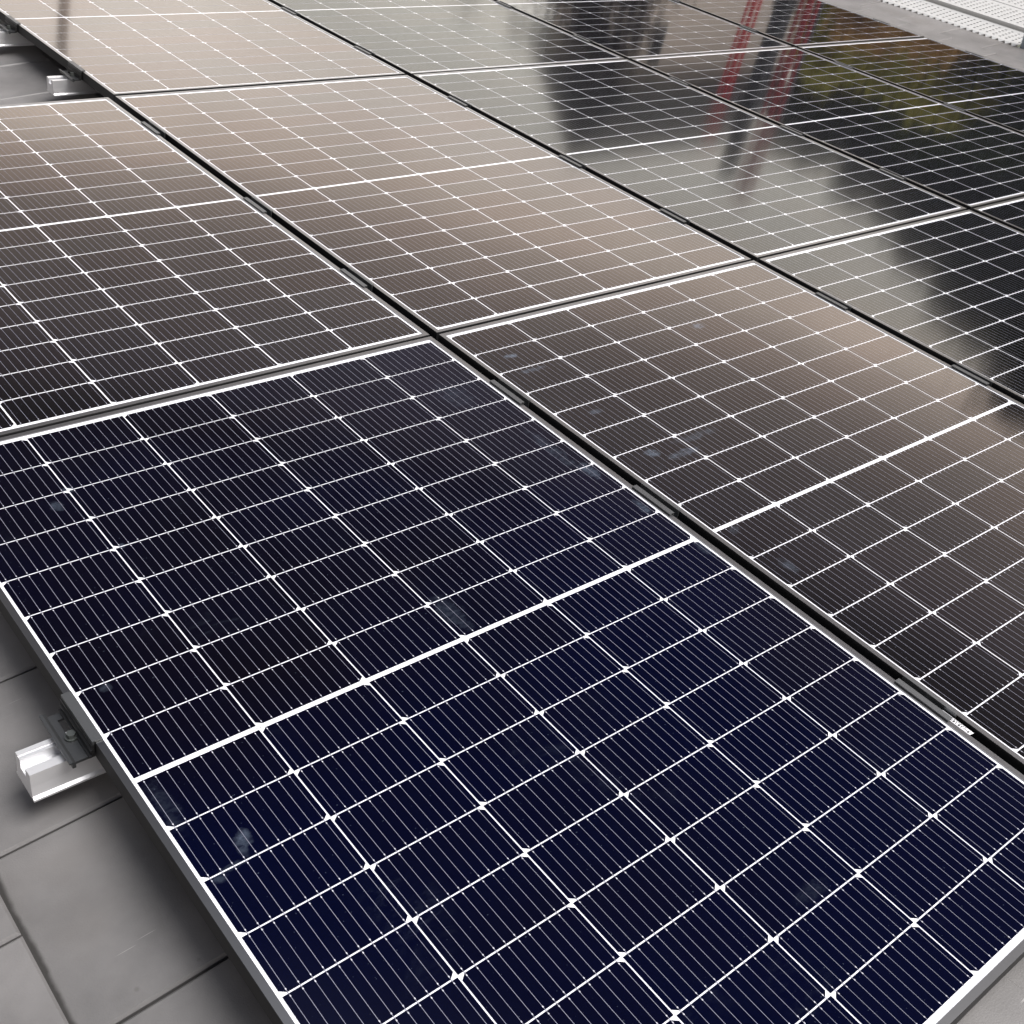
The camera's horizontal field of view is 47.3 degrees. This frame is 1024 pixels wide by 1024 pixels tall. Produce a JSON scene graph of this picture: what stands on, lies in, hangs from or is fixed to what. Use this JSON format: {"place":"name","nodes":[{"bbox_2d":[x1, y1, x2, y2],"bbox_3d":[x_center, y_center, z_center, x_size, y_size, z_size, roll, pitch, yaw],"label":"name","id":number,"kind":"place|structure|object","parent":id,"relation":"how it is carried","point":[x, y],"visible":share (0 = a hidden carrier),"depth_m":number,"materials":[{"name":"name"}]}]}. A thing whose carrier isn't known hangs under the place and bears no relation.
{"place":"outdoors","nodes":[
{"label":"outdoors","id":0,"kind":"place"},
{"bbox_2d":[926,0,1023,31],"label":"scaffold plank","id":1,"kind":"object","parent":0,"point":[1003,14],"visible":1,"depth_m":7.55,"materials":[{"name":"metal"}]},
{"bbox_2d":[994,0,1023,9],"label":"scaffold plank","id":2,"kind":"object","parent":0,"point":[1017,3],"visible":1,"depth_m":7.69,"materials":[{"name":"metal"}]},
{"label":"ground","id":3,"kind":"structure","parent":0,"visible":0},
{"bbox_2d":[0,0,1023,1023],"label":"house","id":4,"kind":"structure","parent":3,"relation":"on","point":[102,921],"depth_m":1.54,"materials":[{"name":"concrete"}]},
{"bbox_2d":[0,28,33,46],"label":"mounting rail","id":5,"kind":"object","parent":4,"relation":"attached to","point":[12,39],"depth_m":4.21,"materials":[{"name":"metal"}]},
{"bbox_2d":[0,15,20,33],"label":"end clamp","id":6,"kind":"object","parent":5,"relation":"attached to","point":[11,23],"visible":1,"depth_m":4.20,"materials":[{"name":"grey metal"}]},
{"bbox_2d":[0,0,404,101],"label":"solar panel","id":7,"kind":"object","parent":5,"relation":"on","point":[112,48],"visible":0.99,"depth_m":4.30,"materials":[{"name":"black"}]},
{"bbox_2d":[281,7,300,16],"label":"clamp","id":8,"kind":"object","parent":5,"relation":"attached to","point":[288,9],"visible":0.4,"depth_m":4.86,"materials":[{"name":"grey metal"}]},
{"bbox_2d":[496,1,514,8],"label":"clamp","id":9,"kind":"object","parent":5,"relation":"attached to","point":[506,4],"visible":0.54,"depth_m":5.54,"materials":[{"name":"grey metal"}]},
{"bbox_2d":[679,0,923,47],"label":"solar panel","id":10,"kind":"object","parent":5,"relation":"on","point":[795,23],"visible":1,"depth_m":6.27,"materials":[{"name":"black"}]},
{"bbox_2d":[15,732,105,802],"bbox_3d":[1.591,-0.459,3.323,5.915,0.048,0.062,-20,45,-36],"label":"mounting rail","id":11,"kind":"object","parent":4,"relation":"attached to","point":[45,769],"visible":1,"depth_m":1.61,"materials":[{"name":"metal"}]},
{"bbox_2d":[39,691,102,768],"bbox_3d":[-0.611,0.301,1.620,0.048,0.036,0.105,-20,45,-36],"label":"end clamp","id":12,"kind":"object","parent":11,"relation":"attached to","point":[78,740],"visible":1,"depth_m":1.62,"materials":[{"name":"grey metal"}]},
{"bbox_2d":[0,336,1023,1023],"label":"solar panel","id":13,"kind":"object","parent":11,"relation":"on","point":[428,680],"visible":1,"depth_m":1.73,"materials":[{"name":"blue"}]},
{"bbox_2d":[632,482,680,517],"bbox_3d":[0.279,-0.018,2.284,0.031,0.024,0.105,-20,45,-36],"label":"clamp","id":14,"kind":"object","parent":11,"relation":"attached to","point":[657,499],"visible":0.62,"depth_m":2.28,"materials":[{"name":"grey metal"}]},
{"bbox_2d":[438,260,1023,774],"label":"solar panel","id":15,"kind":"object","parent":11,"relation":"on","point":[850,480],"visible":1,"depth_m":2.52,"materials":[{"name":"black"}]},
{"bbox_2d":[951,363,992,386],"bbox_3d":[1.161,-0.341,2.962,0.031,0.024,0.105,-20,45,-36],"label":"clamp","id":16,"kind":"object","parent":11,"relation":"attached to","point":[973,374],"visible":0.47,"depth_m":2.95,"materials":[{"name":"grey metal"}]},
{"bbox_2d":[47,75,98,95],"bbox_3d":[0.290,-2.066,5.254,4.758,0.048,0.062,-20,45,-36],"label":"mounting rail","id":17,"kind":"object","parent":4,"relation":"attached to","point":[61,85],"visible":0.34,"depth_m":3.88,"materials":[{"name":"metal"}]},
{"bbox_2d":[59,61,84,81],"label":"end clamp","id":18,"kind":"object","parent":17,"relation":"attached to","point":[74,70],"visible":1,"depth_m":3.88,"materials":[{"name":"grey metal"}]},
{"bbox_2d":[354,46,375,56],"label":"clamp","id":19,"kind":"object","parent":17,"relation":"attached to","point":[365,50],"visible":0.43,"depth_m":4.55,"materials":[{"name":"grey metal"}]},
{"bbox_2d":[268,0,624,77],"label":"solar panel","id":20,"kind":"object","parent":17,"relation":"on","point":[410,38],"visible":1,"depth_m":4.96,"materials":[{"name":"black"}]},
{"bbox_2d":[573,34,592,43],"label":"clamp","id":21,"kind":"object","parent":17,"relation":"attached to","point":[584,39],"visible":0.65,"depth_m":5.22,"materials":[{"name":"grey metal"}]},
{"bbox_2d":[740,25,758,32],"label":"clamp","id":22,"kind":"object","parent":17,"relation":"attached to","point":[751,29],"visible":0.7,"depth_m":5.90,"materials":[{"name":"grey metal"}]},
{"bbox_2d":[879,0,1023,46],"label":"scaffold plank","id":23,"kind":"object","parent":4,"relation":"on","point":[995,31],"visible":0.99,"depth_m":7.43,"materials":[{"name":"metal"}]},
{"bbox_2d":[1018,36,1023,48],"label":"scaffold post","id":24,"kind":"object","parent":4,"relation":"attached to","point":[1022,45],"visible":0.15,"depth_m":7.09,"materials":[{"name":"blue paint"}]},
{"label":"mounting rail","id":25,"kind":"object","parent":4,"relation":"attached to","visible":0},
{"bbox_2d":[894,674,958,721],"bbox_3d":[0.676,0.312,1.921,0.031,0.024,0.105,-20,45,-36],"label":"clamp","id":26,"kind":"object","parent":25,"relation":"attached to","point":[923,695],"visible":0.65,"depth_m":1.92,"materials":[{"name":"grey metal"}]},
{"label":"mounting rail","id":27,"kind":"object","parent":4,"relation":"attached to","visible":0},
{"bbox_2d":[490,378,530,407],"bbox_3d":[-0.006,-0.255,2.545,0.031,0.024,0.105,-20,45,-36],"label":"clamp","id":28,"kind":"object","parent":27,"relation":"attached to","point":[509,390],"visible":0.63,"depth_m":2.54,"materials":[{"name":"grey metal"}]},
{"bbox_2d":[815,291,851,310],"bbox_3d":[0.881,-0.573,3.218,0.031,0.024,0.105,-20,45,-36],"label":"clamp","id":29,"kind":"object","parent":27,"relation":"attached to","point":[834,300],"visible":0.43,"depth_m":3.21,"materials":[{"name":"grey metal"}]},
{"bbox_2d":[758,210,1023,403],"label":"solar panel","id":30,"kind":"object","parent":27,"relation":"attached to","point":[948,289],"visible":1,"depth_m":3.39,"materials":[{"name":"black"}]},
{"bbox_2d":[972,197,1023,232],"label":"solar panel","id":31,"kind":"object","parent":27,"relation":"on","point":[1009,213],"visible":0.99,"depth_m":4.07,"materials":[{"name":"black"}]},
{"label":"mounting rail","id":32,"kind":"object","parent":4,"relation":"attached to","visible":0},
{"bbox_2d":[340,267,373,291],"bbox_3d":[-0.384,-0.571,2.893,0.031,0.024,0.105,-20,45,-36],"label":"clamp","id":33,"kind":"object","parent":32,"relation":"attached to","point":[357,277],"visible":0.58,"depth_m":2.88,"materials":[{"name":"grey metal"}]},
{"bbox_2d":[115,75,750,340],"bbox_3d":[-0.285,-1.012,3.553,1.134,0.031,1.722,-20,45,-36],"label":"solar panel","id":34,"kind":"object","parent":32,"relation":"attached to","point":[431,212],"visible":1,"depth_m":3.42,"materials":[{"name":"black"}]},
{"bbox_2d":[659,208,690,224],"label":"clamp","id":35,"kind":"object","parent":32,"relation":"attached to","point":[675,215],"visible":0.57,"depth_m":3.57,"materials":[{"name":"grey metal"}]},
{"bbox_2d":[413,59,966,261],"bbox_3d":[0.601,-1.335,4.231,1.134,0.032,1.722,-20,45,-36],"label":"solar panel","id":36,"kind":"object","parent":32,"relation":"on","point":[751,186],"visible":1,"depth_m":4.12,"materials":[{"name":"black"}]},
{"bbox_2d":[631,47,1023,209],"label":"solar panel","id":37,"kind":"object","parent":32,"relation":"on","point":[962,158],"visible":0.99,"depth_m":4.85,"materials":[{"name":"black"}]},
{"bbox_2d":[879,168,906,180],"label":"clamp","id":38,"kind":"object","parent":32,"relation":"attached to","point":[896,175],"visible":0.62,"depth_m":4.24,"materials":[{"name":"grey metal"}]},
{"label":"mounting rail","id":39,"kind":"object","parent":4,"relation":"attached to","visible":0},
{"bbox_2d":[243,196,272,217],"bbox_3d":[-0.689,-0.823,3.171,0.031,0.024,0.105,-20,45,-36],"label":"clamp","id":40,"kind":"object","parent":39,"relation":"attached to","point":[259,205],"visible":0.59,"depth_m":3.16,"materials":[{"name":"grey metal"}]},
{"bbox_2d":[559,154,586,169],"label":"clamp","id":41,"kind":"object","parent":39,"relation":"attached to","point":[574,161],"visible":0.54,"depth_m":3.84,"materials":[{"name":"grey metal"}]},
{"bbox_2d":[780,125,805,136],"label":"clamp","id":42,"kind":"object","parent":39,"relation":"attached to","point":[794,130],"visible":0.56,"depth_m":4.52,"materials":[{"name":"grey metal"}]},
{"bbox_2d":[798,37,1023,134],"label":"solar panel","id":43,"kind":"object","parent":39,"relation":"on","point":[989,90],"visible":1,"depth_m":5.71,"materials":[{"name":"black"}]},
{"bbox_2d":[943,103,966,112],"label":"clamp","id":44,"kind":"object","parent":39,"relation":"attached to","point":[955,107],"visible":0.46,"depth_m":5.20,"materials":[{"name":"grey metal"}]},
{"label":"mounting rail","id":45,"kind":"object","parent":4,"relation":"attached to","visible":0},
{"bbox_2d":[141,121,165,138],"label":"clamp","id":46,"kind":"object","parent":45,"relation":"attached to","point":[153,127],"visible":0.61,"depth_m":3.52,"materials":[{"name":"grey metal"}]},
{"bbox_2d":[0,97,429,437],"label":"solar panel","id":47,"kind":"object","parent":45,"relation":"on","point":[140,263],"visible":1,"depth_m":2.74,"materials":[{"name":"black"}]},
{"bbox_2d":[448,96,471,108],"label":"clamp","id":48,"kind":"object","parent":45,"relation":"attached to","point":[461,101],"visible":0.44,"depth_m":4.19,"materials":[{"name":"grey metal"}]},
{"bbox_2d":[668,76,691,86],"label":"clamp","id":49,"kind":"object","parent":45,"relation":"attached to","point":[681,81],"visible":0.48,"depth_m":4.87,"materials":[{"name":"grey metal"}]},
{"bbox_2d":[834,61,854,69],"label":"clamp","id":50,"kind":"object","parent":45,"relation":"attached to","point":[845,65],"visible":0.49,"depth_m":5.55,"materials":[{"name":"grey metal"}]},
{"label":"mounting rail","id":51,"kind":"object","parent":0,"visible":0},
{"bbox_2d":[493,0,791,60],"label":"solar panel","id":52,"kind":"object","parent":51,"relation":"on","point":[629,29],"visible":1,"depth_m":5.62,"materials":[{"name":"black"}]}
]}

